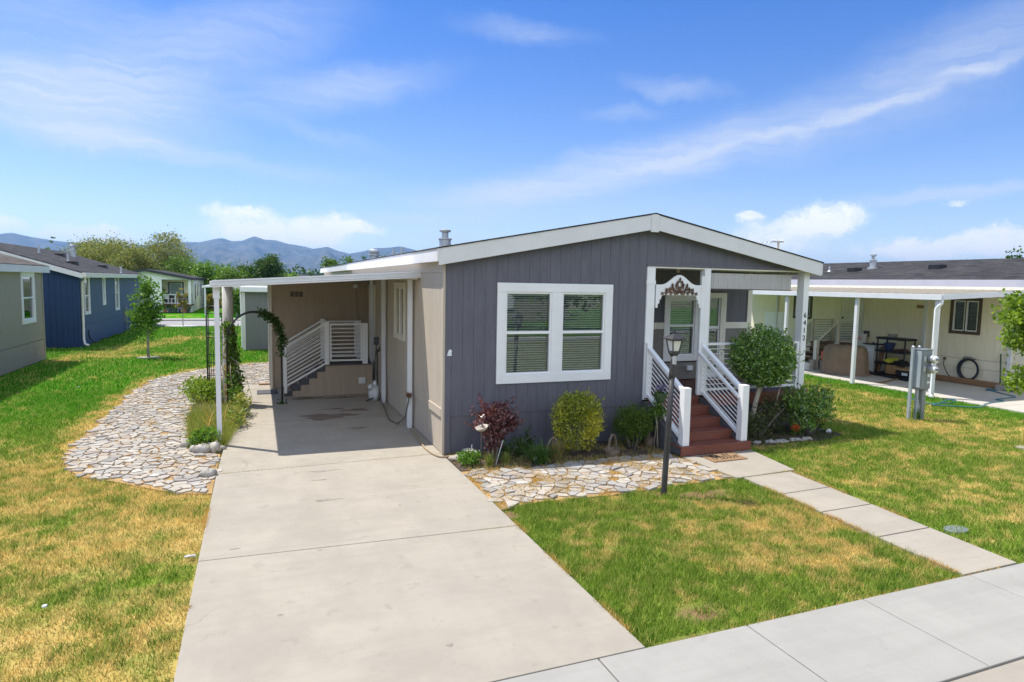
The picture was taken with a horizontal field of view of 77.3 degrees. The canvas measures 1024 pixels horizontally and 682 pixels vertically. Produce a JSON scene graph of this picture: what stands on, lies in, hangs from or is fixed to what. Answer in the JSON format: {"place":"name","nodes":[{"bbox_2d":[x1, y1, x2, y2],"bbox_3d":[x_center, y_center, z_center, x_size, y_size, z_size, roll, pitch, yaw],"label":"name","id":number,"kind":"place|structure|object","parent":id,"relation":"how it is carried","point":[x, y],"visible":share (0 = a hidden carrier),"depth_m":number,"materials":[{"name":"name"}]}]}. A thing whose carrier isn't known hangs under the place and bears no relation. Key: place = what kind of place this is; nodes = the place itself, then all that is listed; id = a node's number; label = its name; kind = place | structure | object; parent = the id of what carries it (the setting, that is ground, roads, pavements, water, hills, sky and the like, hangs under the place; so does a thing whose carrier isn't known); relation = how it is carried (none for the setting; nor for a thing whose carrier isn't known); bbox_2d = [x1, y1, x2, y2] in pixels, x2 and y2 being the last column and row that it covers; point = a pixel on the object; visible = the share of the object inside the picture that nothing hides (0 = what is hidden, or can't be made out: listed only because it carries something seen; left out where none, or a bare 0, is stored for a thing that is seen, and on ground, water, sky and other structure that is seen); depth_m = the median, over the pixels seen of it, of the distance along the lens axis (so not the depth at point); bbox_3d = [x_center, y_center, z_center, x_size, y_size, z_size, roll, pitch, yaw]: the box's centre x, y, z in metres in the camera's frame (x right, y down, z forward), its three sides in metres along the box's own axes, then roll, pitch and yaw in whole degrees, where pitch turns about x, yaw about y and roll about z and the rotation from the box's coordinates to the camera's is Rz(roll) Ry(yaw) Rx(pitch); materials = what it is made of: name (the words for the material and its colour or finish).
{"place":"outdoors","nodes":[
{"label":"outdoors","id":0,"kind":"place"},
{"bbox_2d":[64,364,261,494],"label":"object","id":1,"kind":"structure","parent":0,"point":[209,487],"depth_m":9.43,"materials":[{"name":"soil"}]},
{"bbox_2d":[198,467,216,476],"bbox_3d":[-4.553,1.984,9.593,0.206,0.186,0.218,2,5,15],"label":"rock","id":2,"kind":"object","parent":1,"relation":"on","point":[208,472],"visible":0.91,"depth_m":9.53,"materials":[{"name":"grey stone"}]},
{"bbox_2d":[62,362,269,493],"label":"flagstone path","id":3,"kind":"structure","parent":0,"point":[127,421],"depth_m":11.32,"materials":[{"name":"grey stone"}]},
{"bbox_2d":[135,321,240,326],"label":"back road","id":4,"kind":"structure","parent":0,"point":[174,323],"depth_m":41.80,"materials":[{"name":"grey asphalt"}]},
{"bbox_2d":[158,318,240,320],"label":"back sidewalk","id":5,"kind":"structure","parent":0,"point":[189,319],"depth_m":44.66,"materials":[{"name":"concrete"}]},
{"bbox_2d":[0,233,415,274],"bbox_3d":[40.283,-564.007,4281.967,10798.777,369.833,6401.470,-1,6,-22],"label":"mountains","id":6,"kind":"structure","parent":0,"point":[226,251],"depth_m":4764.61,"materials":[{"name":"blue stone"}]},
{"bbox_2d":[174,384,644,681],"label":"driveway","id":7,"kind":"structure","parent":0,"point":[382,585],"depth_m":6.50,"materials":[{"name":"concrete"}]},
{"bbox_2d":[282,319,371,396],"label":"side steps","id":8,"kind":"structure","parent":7,"relation":"on","point":[331,376],"depth_m":16.57,"materials":[{"name":"white"}]},
{"bbox_2d":[294,396,367,428],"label":"driveway oil stains","id":9,"kind":"object","parent":7,"relation":"on","point":[318,417],"visible":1,"depth_m":14.10,"materials":[{"name":"concrete"}]},
{"bbox_2d":[229,447,452,645],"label":"driveway smudges","id":10,"kind":"object","parent":7,"relation":"on","point":[450,644],"visible":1,"depth_m":8.64,"materials":[{"name":"grey concrete"}]},
{"bbox_2d":[368,380,378,400],"bbox_3d":[-3.423,1.234,15.804,0.304,0.560,0.281,-1,6,-22],"label":"sack","id":11,"kind":"object","parent":7,"relation":"on","point":[373,388],"visible":0.98,"depth_m":15.73,"materials":[{"name":"white plastic"}]},
{"bbox_2d":[243,453,1003,637],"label":"joint weeds","id":12,"kind":"object","parent":7,"relation":"on","point":[792,610],"visible":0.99,"depth_m":6.43,"materials":[{"name":"plant"}]},
{"bbox_2d":[0,309,1023,681],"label":"lawn","id":13,"kind":"structure","parent":0,"point":[200,313],"depth_m":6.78,"materials":[{"name":"green plant"}]},
{"bbox_2d":[0,253,49,375],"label":"house","id":14,"kind":"structure","parent":13,"relation":"on","point":[22,327],"depth_m":20.35,"materials":[{"name":"beige"}]},
{"bbox_2d":[20,272,36,324],"bbox_3d":[-15.880,-1.415,20.975,0.084,1.670,1.300,-1,6,-22],"label":"window","id":15,"kind":"structure","parent":14,"relation":"in","point":[27,281],"depth_m":21.05,"materials":[{"name":"white paint"}]},
{"bbox_2d":[0,243,146,347],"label":"house","id":16,"kind":"structure","parent":13,"relation":"on","point":[82,296],"depth_m":27.66,"materials":[{"name":"blue"}]},
{"bbox_2d":[83,277,90,314],"bbox_3d":[-18.237,-1.992,27.426,0.084,1.700,0.920,-1,6,-22],"label":"window","id":17,"kind":"structure","parent":16,"relation":"in","point":[87,302],"depth_m":27.66,"materials":[{"name":"white paint"}]},
{"bbox_2d":[114,278,119,309],"bbox_3d":[-20.564,-2.510,33.285,0.084,1.800,0.970,-1,6,-22],"label":"window","id":18,"kind":"structure","parent":16,"relation":"in","point":[117,296],"depth_m":33.55,"materials":[{"name":"white paint"}]},
{"bbox_2d":[137,356,159,358],"bbox_3d":[-13.388,0.620,23.567,0.760,0.065,0.412,-1,6,-22],"label":"tree ring","id":19,"kind":"object","parent":13,"relation":"on","point":[146,357],"visible":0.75,"depth_m":23.51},
{"bbox_2d":[125,274,167,356],"bbox_3d":[-13.390,-0.932,23.403,1.318,3.086,1.331,2,5,7],"label":"young tree","id":20,"kind":"object","parent":19,"relation":"on","point":[147,311],"visible":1,"depth_m":23.29,"materials":[{"name":"green plant"}]},
{"bbox_2d":[134,269,205,311],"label":"house","id":21,"kind":"structure","parent":13,"relation":"on","point":[172,283],"depth_m":55.70,"materials":[{"name":"white"}]},
{"bbox_2d":[169,283,181,293],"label":"window","id":22,"kind":"structure","parent":21,"relation":"in","point":[174,287],"depth_m":55.81,"materials":[{"name":"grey glass"}]},
{"bbox_2d":[168,325,196,326],"bbox_3d":[-20.085,-0.894,39.072,1.600,0.065,0.867,-1,6,-22],"label":"tree ring","id":23,"kind":"object","parent":13,"relation":"on","point":[183,326],"visible":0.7,"depth_m":38.98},
{"bbox_2d":[174,288,188,325],"bbox_3d":[-20.109,-2.084,38.931,0.822,2.360,0.735,-3,6,-37],"label":"sapling","id":24,"kind":"object","parent":23,"relation":"on","point":[183,302],"visible":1,"depth_m":38.90,"materials":[{"name":"green plant"}]},
{"bbox_2d":[202,293,221,310],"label":"tree","id":25,"kind":"object","parent":13,"relation":"on","point":[209,300],"visible":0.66,"depth_m":58.08,"materials":[{"name":"green plant"}]},
{"bbox_2d":[240,286,267,349],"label":"shed","id":26,"kind":"structure","parent":13,"relation":"on","point":[254,331],"depth_m":26.66,"materials":[{"name":"grey"}]},
{"bbox_2d":[209,271,420,442],"bbox_3d":[-5.245,-0.137,16.109,3.739,3.205,9.557,-1,6,-22],"label":"carport","id":27,"kind":"object","parent":13,"relation":"on","point":[227,286],"visible":0.8,"depth_m":12.20,"materials":[{"name":"white metal"}]},
{"bbox_2d":[220,320,251,404],"bbox_3d":[-6.364,0.498,14.739,0.536,2.057,1.146,-3,7,-40],"label":"climbing vine","id":28,"kind":"object","parent":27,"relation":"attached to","point":[235,385],"visible":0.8,"depth_m":14.83,"materials":[{"name":"green plant"}]},
{"bbox_2d":[375,347,408,423],"bbox_3d":[-2.827,0.954,14.435,0.256,1.303,3.594,-1,6,-22],"label":"garden hose","id":29,"kind":"object","parent":27,"relation":"hanging from","point":[376,363],"visible":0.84,"depth_m":15.86,"materials":[{"name":"black rubber"}]},
{"bbox_2d":[267,213,823,454],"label":"house","id":30,"kind":"structure","parent":13,"relation":"on","point":[539,323],"depth_m":12.04,"materials":[{"name":"grey"}]},
{"bbox_2d":[368,285,375,360],"bbox_3d":[-3.831,-0.519,17.491,0.042,2.030,0.930,-1,6,-22],"label":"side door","id":31,"kind":"structure","parent":30,"relation":"in","point":[374,296],"depth_m":17.14,"materials":[{"name":"white wood"}]},
{"bbox_2d":[393,282,404,340],"bbox_3d":[-2.463,-0.663,14.104,0.084,1.250,1.100,-1,6,-22],"label":"window","id":32,"kind":"structure","parent":30,"relation":"in","point":[399,288],"depth_m":14.09,"materials":[{"name":"white glass"}]},
{"bbox_2d":[496,282,612,383],"bbox_3d":[0.735,-0.161,11.715,2.290,1.775,0.384,-1,6,-22],"label":"window","id":33,"kind":"structure","parent":30,"relation":"in","point":[546,332],"depth_m":11.68,"materials":[{"name":"white paint"}]},
{"bbox_2d":[661,277,697,295],"bbox_3d":[3.251,-1.059,12.384,0.846,0.351,0.021,-1,6,-22],"label":"scroll ornament","id":34,"kind":"object","parent":30,"relation":"attached to","point":[679,290],"visible":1,"depth_m":12.38,"materials":[{"name":"metal"}]},
{"bbox_2d":[662,295,698,361],"bbox_3d":[3.838,-0.330,14.876,0.970,1.560,0.384,-1,6,-22],"label":"window","id":35,"kind":"structure","parent":30,"relation":"in","point":[681,312],"depth_m":14.84,"materials":[{"name":"white paint"}]},
{"bbox_2d":[706,293,726,377],"bbox_3d":[4.749,-0.134,15.177,0.580,2.010,0.232,-1,6,-22],"label":"front door","id":36,"kind":"structure","parent":30,"relation":"in","point":[722,297],"depth_m":15.14,"materials":[{"name":"white wood"}]},
{"bbox_2d":[710,273,790,290],"bbox_3d":[4.949,-1.212,13.187,2.080,0.330,0.040,-1,6,-22],"label":"roller shade","id":37,"kind":"object","parent":30,"relation":"attached to","point":[724,281],"visible":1,"depth_m":13.16,"materials":[{"name":"white fabric"}]},
{"bbox_2d":[660,330,685,494],"bbox_3d":[2.271,1.032,9.127,0.239,2.402,0.233,-1,6,-22],"label":"lamp post","id":38,"kind":"object","parent":13,"relation":"on","point":[674,341],"visible":0.97,"depth_m":9.07,"materials":[{"name":"brown metal"}]},
{"bbox_2d":[641,342,751,456],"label":"front steps","id":39,"kind":"structure","parent":13,"relation":"on","point":[706,417],"depth_m":11.82,"materials":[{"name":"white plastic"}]},
{"bbox_2d":[652,383,667,402],"bbox_3d":[2.726,0.948,11.780,0.339,0.367,0.333,2,5,14],"label":"flower pot","id":40,"kind":"object","parent":39,"relation":"hanging from","point":[660,394],"visible":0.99,"depth_m":11.72,"materials":[{"name":"green plant"}]},
{"bbox_2d":[751,254,1023,390],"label":"house","id":41,"kind":"structure","parent":13,"relation":"on","point":[969,328],"depth_m":22.52,"materials":[{"name":"beige"}]},
{"bbox_2d":[764,311,784,333],"bbox_3d":[11.682,-0.819,28.496,0.050,0.970,1.250,-1,6,-22],"label":"service door","id":42,"kind":"structure","parent":41,"relation":"in","point":[769,315],"depth_m":28.50,"materials":[{"name":"white"}]},
{"bbox_2d":[793,296,812,318],"bbox_3d":[12.291,-1.434,27.020,0.084,0.980,0.980,-1,6,-22],"label":"window","id":43,"kind":"structure","parent":41,"relation":"in","point":[810,300],"depth_m":26.77,"materials":[{"name":"black glass"}]},
{"bbox_2d":[838,297,860,340],"bbox_3d":[13.086,-0.986,24.879,0.094,2.000,0.950,-1,6,-22],"label":"side door","id":44,"kind":"structure","parent":41,"relation":"in","point":[846,304],"depth_m":24.98,"materials":[{"name":"beige"}]},
{"bbox_2d":[948,298,982,334],"bbox_3d":[14.899,-0.819,20.861,0.384,1.190,0.990,-1,6,-22],"label":"window","id":45,"kind":"structure","parent":41,"relation":"in","point":[965,314],"depth_m":20.87,"materials":[{"name":"white plastic"}]},
{"bbox_3d":[14.735,0.559,20.632,0.125,0.105,0.416,-1,6,-22],"label":"hose hanger","id":46,"kind":"object","parent":41,"relation":"attached to","visible":0},
{"bbox_2d":[943,358,978,378],"bbox_3d":[14.648,0.896,20.892,0.083,0.746,1.186,-1,5,-20],"label":"garden hose","id":47,"kind":"object","parent":46,"relation":"hanging from","point":[959,365],"visible":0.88,"depth_m":20.81,"materials":[{"name":"rubber"}]},
{"bbox_2d":[753,287,1023,397],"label":"carport","id":48,"kind":"object","parent":13,"relation":"on","point":[939,296],"visible":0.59,"depth_m":19.60,"materials":[{"name":"white metal"}]},
{"bbox_2d":[906,345,938,419],"bbox_3d":[9.497,0.987,14.768,0.448,1.745,0.409,-1,6,-22],"label":"meter pedestal","id":49,"kind":"object","parent":13,"relation":"on","point":[922,367],"visible":0.98,"depth_m":14.78,"materials":[{"name":"grey metal"}]},
{"bbox_2d":[988,288,1023,395],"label":"leafy tree","id":50,"kind":"object","parent":13,"relation":"on","point":[1014,318],"visible":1,"depth_m":14.49,"materials":[{"name":"green plant"}]},
{"bbox_2d":[0,0,1023,262],"label":"sky","id":51,"kind":"structure","parent":0,"point":[836,131],"materials":[{"name":"blue"}]},
{"bbox_2d":[192,392,841,471],"bbox_3d":[-1.900,1.791,13.262,16.555,0.095,6.681,3,5,18],"label":"planting bed","id":52,"kind":"object","parent":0,"point":[459,466],"visible":0.24,"depth_m":11.41,"materials":[{"name":"soil"}]},
{"bbox_2d":[178,375,222,403],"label":"shrub","id":53,"kind":"object","parent":52,"relation":"on","point":[199,386],"visible":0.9,"depth_m":15.32,"materials":[{"name":"green plant"}]},
{"bbox_2d":[192,443,210,452],"bbox_3d":[-5.272,1.845,10.858,0.272,0.234,0.156,-2,6,-33],"label":"rock","id":54,"kind":"object","parent":52,"relation":"on","point":[199,448],"visible":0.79,"depth_m":10.82,"materials":[{"name":"grey stone"}]},
{"bbox_2d":[185,426,222,446],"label":"leafy weed","id":55,"kind":"object","parent":52,"relation":"on","point":[199,437],"visible":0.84,"depth_m":11.12,"materials":[{"name":"green plant"}]},
{"bbox_2d":[178,376,242,451],"bbox_3d":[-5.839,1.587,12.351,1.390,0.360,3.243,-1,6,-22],"label":"weeds","id":56,"kind":"object","parent":52,"relation":"on","point":[192,418],"visible":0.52,"depth_m":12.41,"materials":[{"name":"green plant"}]},
{"bbox_2d":[205,306,222,395],"bbox_3d":[-7.191,0.287,15.527,0.426,2.291,0.034,0,5,-10],"label":"trellis","id":57,"kind":"object","parent":52,"relation":"on","point":[207,345],"visible":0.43,"depth_m":15.49,"materials":[{"name":"black metal"}]},
{"bbox_2d":[223,389,253,426],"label":"leafy weed","id":58,"kind":"object","parent":52,"relation":"on","point":[240,404],"visible":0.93,"depth_m":13.11,"materials":[{"name":"green plant"}]},
{"bbox_2d":[226,306,288,404],"bbox_3d":[-5.983,0.428,15.076,1.364,2.521,0.662,-1,6,-22],"label":"arbor","id":59,"kind":"object","parent":52,"relation":"on","point":[272,318],"visible":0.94,"depth_m":15.01,"materials":[{"name":"black metal"}]},
{"bbox_2d":[456,448,481,465],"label":"white flower plant","id":60,"kind":"object","parent":52,"relation":"on","point":[470,456],"visible":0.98,"depth_m":10.34,"materials":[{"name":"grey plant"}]},
{"bbox_2d":[464,393,523,460],"bbox_3d":[-0.254,1.442,10.701,0.921,1.156,0.832,-3,7,-41],"label":"red shrub","id":61,"kind":"object","parent":52,"relation":"on","point":[496,415],"visible":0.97,"depth_m":10.60,"materials":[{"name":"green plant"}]},
{"bbox_2d":[493,425,536,457],"bbox_3d":[0.068,1.797,10.970,0.967,0.604,0.503,-3,6,-37],"label":"plant","id":62,"kind":"object","parent":52,"relation":"on","point":[522,444],"visible":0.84,"depth_m":10.97,"materials":[{"name":"green plant"}]},
{"bbox_2d":[517,437,565,463],"bbox_3d":[0.461,1.811,10.638,1.074,0.410,1.034,2,5,12],"label":"daylily","id":63,"kind":"object","parent":52,"relation":"on","point":[540,456],"visible":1,"depth_m":10.62,"materials":[{"name":"green plant"}]},
{"bbox_2d":[445,439,663,469],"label":"bed litter","id":64,"kind":"object","parent":52,"relation":"on","point":[565,454],"visible":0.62,"depth_m":11.01,"materials":[{"name":"brown plant"}]},
{"bbox_2d":[548,436,569,460],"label":"ornamental grass","id":65,"kind":"object","parent":52,"relation":"on","point":[555,456],"depth_m":10.79,"materials":[{"name":"green plant"}]},
{"bbox_2d":[549,387,605,454],"bbox_3d":[1.173,1.403,11.133,1.041,1.207,0.976,-1,6,-22],"label":"golden shrub","id":66,"kind":"object","parent":52,"relation":"on","point":[566,409],"visible":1,"depth_m":11.04,"materials":[{"name":"yellow plant"}]},
{"bbox_2d":[604,434,619,456],"bbox_3d":[1.747,1.805,11.133,0.281,0.380,0.281,-1,6,-22],"label":"basket","id":67,"kind":"object","parent":52,"relation":"on","point":[612,451],"visible":1,"depth_m":11.07,"materials":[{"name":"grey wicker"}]},
{"bbox_2d":[606,400,658,448],"bbox_3d":[2.215,1.518,11.651,0.968,0.924,0.809,-1,6,-22],"label":"green shrub","id":68,"kind":"object","parent":52,"relation":"on","point":[632,423],"visible":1,"depth_m":11.55,"materials":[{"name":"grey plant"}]},
{"bbox_2d":[648,398,666,447],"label":"trailing plant","id":69,"kind":"object","parent":52,"relation":"on","point":[657,411],"visible":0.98,"depth_m":11.73,"materials":[{"name":"green plant"}]},
{"bbox_2d":[720,323,804,431],"bbox_3d":[5.069,0.771,12.997,1.702,2.284,1.484,-1,6,-22],"label":"topiary tree","id":70,"kind":"object","parent":52,"relation":"on","point":[753,368],"visible":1,"depth_m":12.70,"materials":[{"name":"green plant"}]},
{"bbox_2d":[733,387,797,438],"bbox_3d":[5.056,1.447,12.858,1.608,0.993,0.736,-2,6,-29],"label":"dark shrub","id":71,"kind":"object","parent":52,"relation":"on","point":[769,413],"visible":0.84,"depth_m":12.82,"materials":[{"name":"green plant"}]},
{"bbox_2d":[747,425,838,445],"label":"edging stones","id":72,"kind":"object","parent":52,"relation":"on","point":[813,436],"visible":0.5,"depth_m":12.87,"materials":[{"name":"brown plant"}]},
{"bbox_2d":[780,376,840,434],"bbox_3d":[6.037,1.325,13.026,1.141,1.207,1.092,4,6,33],"label":"variegated shrub","id":73,"kind":"object","parent":52,"relation":"on","point":[805,401],"visible":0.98,"depth_m":12.88,"materials":[{"name":"green plant"}]},
{"bbox_2d":[460,454,724,510],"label":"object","id":74,"kind":"structure","parent":0,"point":[560,498],"depth_m":9.45,"materials":[{"name":"stone"}]},
{"bbox_2d":[464,451,731,508],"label":"flagstone path","id":75,"kind":"structure","parent":74,"relation":"on","point":[595,470],"depth_m":9.84,"materials":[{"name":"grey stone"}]},
{"bbox_2d":[497,563,1023,681],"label":"sidewalk","id":76,"kind":"structure","parent":0,"point":[950,630],"depth_m":5.32,"materials":[{"name":"concrete"}]},
{"bbox_2d":[682,450,1016,576],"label":"walkway","id":77,"kind":"structure","parent":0,"point":[963,557],"depth_m":8.40,"materials":[{"name":"concrete"}]},
{"bbox_2d":[700,452,747,462],"bbox_3d":[3.686,2.019,11.135,0.739,0.024,0.420,-1,6,-22],"label":"doormat","id":78,"kind":"object","parent":77,"relation":"on","point":[724,457],"visible":1,"depth_m":11.10,"materials":[{"name":"beige fabric"}]},
{"bbox_2d":[756,353,1023,412],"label":"neighbour concrete pad","id":79,"kind":"object","parent":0,"point":[973,394],"visible":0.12,"depth_m":19.12,"materials":[{"name":"grey concrete"}]},
{"bbox_2d":[789,318,859,368],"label":"side steps","id":80,"kind":"structure","parent":79,"relation":"on","point":[816,348],"depth_m":24.34,"materials":[{"name":"white wood"}]},
{"bbox_2d":[820,344,870,375],"bbox_3d":[11.725,0.646,22.527,1.526,1.060,1.158,2,5,10],"label":"grill cover","id":81,"kind":"object","parent":79,"relation":"on","point":[836,359],"visible":0.93,"depth_m":22.12,"materials":[{"name":"beige fabric"}]},
{"bbox_2d":[857,342,885,371],"bbox_3d":[13.140,0.577,23.307,0.780,1.070,0.720,-1,6,-22],"label":"freezer bin","id":82,"kind":"object","parent":79,"relation":"on","point":[871,347],"visible":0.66,"depth_m":22.99,"materials":[{"name":"white plastic"}]},
{"bbox_2d":[869,371,908,380],"bbox_3d":[12.895,1.164,21.948,0.350,0.123,2.124,0,5,-10],"label":"black mat","id":83,"kind":"object","parent":79,"relation":"on","point":[886,375],"visible":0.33,"depth_m":21.88,"materials":[{"name":"plastic"}]},
{"bbox_2d":[874,336,916,375],"bbox_3d":[13.383,0.541,22.352,0.550,1.320,1.140,-1,6,-22],"label":"shelving rack","id":84,"kind":"object","parent":79,"relation":"on","point":[887,338],"visible":0.73,"depth_m":22.19,"materials":[{"name":"black plastic"}]},
{"bbox_2d":[894,368,909,378],"bbox_3d":[13.310,1.113,21.336,0.590,0.320,0.790,-1,6,-22],"label":"storage tote","id":85,"kind":"object","parent":79,"relation":"on","point":[902,372],"visible":0.46,"depth_m":21.34,"materials":[{"name":"black plastic"}]},
{"bbox_2d":[906,388,1015,407],"bbox_3d":[12.875,1.572,17.756,4.609,0.060,1.769,-2,6,-27],"label":"garden hose","id":86,"kind":"object","parent":79,"relation":"on","point":[993,390],"visible":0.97,"depth_m":17.04,"materials":[{"name":"green rubber"}]},
{"bbox_2d":[935,374,1002,387],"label":"timber beam","id":87,"kind":"structure","parent":79,"relation":"on","point":[966,381],"depth_m":20.46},
{"label":"ground","id":88,"kind":"structure","parent":0,"visible":0},
{"bbox_2d":[57,230,158,268],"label":"tree","id":89,"kind":"object","parent":88,"relation":"on","point":[103,250],"visible":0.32,"depth_m":76.26,"materials":[{"name":"green plant"}]},
{"bbox_2d":[103,243,165,274],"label":"tree","id":90,"kind":"object","parent":88,"relation":"on","point":[134,256],"visible":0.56,"depth_m":72.09,"materials":[{"name":"green plant"}]},
{"bbox_2d":[140,225,203,271],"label":"tree","id":91,"kind":"object","parent":88,"relation":"on","point":[165,249],"visible":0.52,"depth_m":77.03,"materials":[{"name":"green plant"}]},
{"bbox_2d":[154,253,189,273],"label":"tree","id":92,"kind":"object","parent":88,"relation":"on","point":[173,263],"visible":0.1,"depth_m":72.43,"materials":[{"name":"green plant"}]},
{"bbox_2d":[45,236,323,276],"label":"distant woods","id":93,"kind":"object","parent":88,"relation":"on","point":[310,273],"depth_m":255.12,"materials":[{"name":"green plant"}]},
{"bbox_2d":[174,255,210,275],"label":"tree","id":94,"kind":"object","parent":88,"relation":"on","point":[184,270],"visible":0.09,"depth_m":71.46,"materials":[{"name":"green plant"}]},
{"bbox_2d":[185,258,222,295],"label":"tree","id":95,"kind":"object","parent":88,"relation":"on","point":[201,269],"visible":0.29,"depth_m":68.06,"materials":[{"name":"green plant"}]},
{"bbox_2d":[205,262,235,300],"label":"tree","id":96,"kind":"object","parent":88,"relation":"on","point":[210,290],"visible":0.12,"depth_m":67.07,"materials":[{"name":"green plant"}]},
{"bbox_2d":[208,265,254,307],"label":"tree","id":97,"kind":"object","parent":88,"relation":"on","point":[235,274],"visible":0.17,"depth_m":64.25,"materials":[{"name":"green plant"}]},
{"bbox_2d":[233,287,241,316],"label":"tree","id":98,"kind":"object","parent":88,"relation":"on","point":[236,301],"visible":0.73,"depth_m":49.69,"materials":[{"name":"green plant"}]},
{"bbox_2d":[230,261,261,278],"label":"tree","id":99,"kind":"object","parent":88,"relation":"on","point":[249,269],"visible":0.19,"depth_m":75.20,"materials":[{"name":"green plant"}]},
{"bbox_2d":[246,252,287,277],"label":"tree","id":100,"kind":"object","parent":88,"relation":"on","point":[269,267],"visible":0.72,"depth_m":77.31,"materials":[{"name":"green plant"}]},
{"bbox_2d":[316,256,340,274],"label":"tree","id":101,"kind":"object","parent":88,"relation":"on","point":[326,262],"visible":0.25,"depth_m":115.38,"materials":[{"name":"green plant"}]},
{"bbox_2d":[951,659,1023,681],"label":"kerb","id":102,"kind":"structure","parent":88,"relation":"on","point":[1012,672],"depth_m":4.96,"materials":[{"name":"concrete"}]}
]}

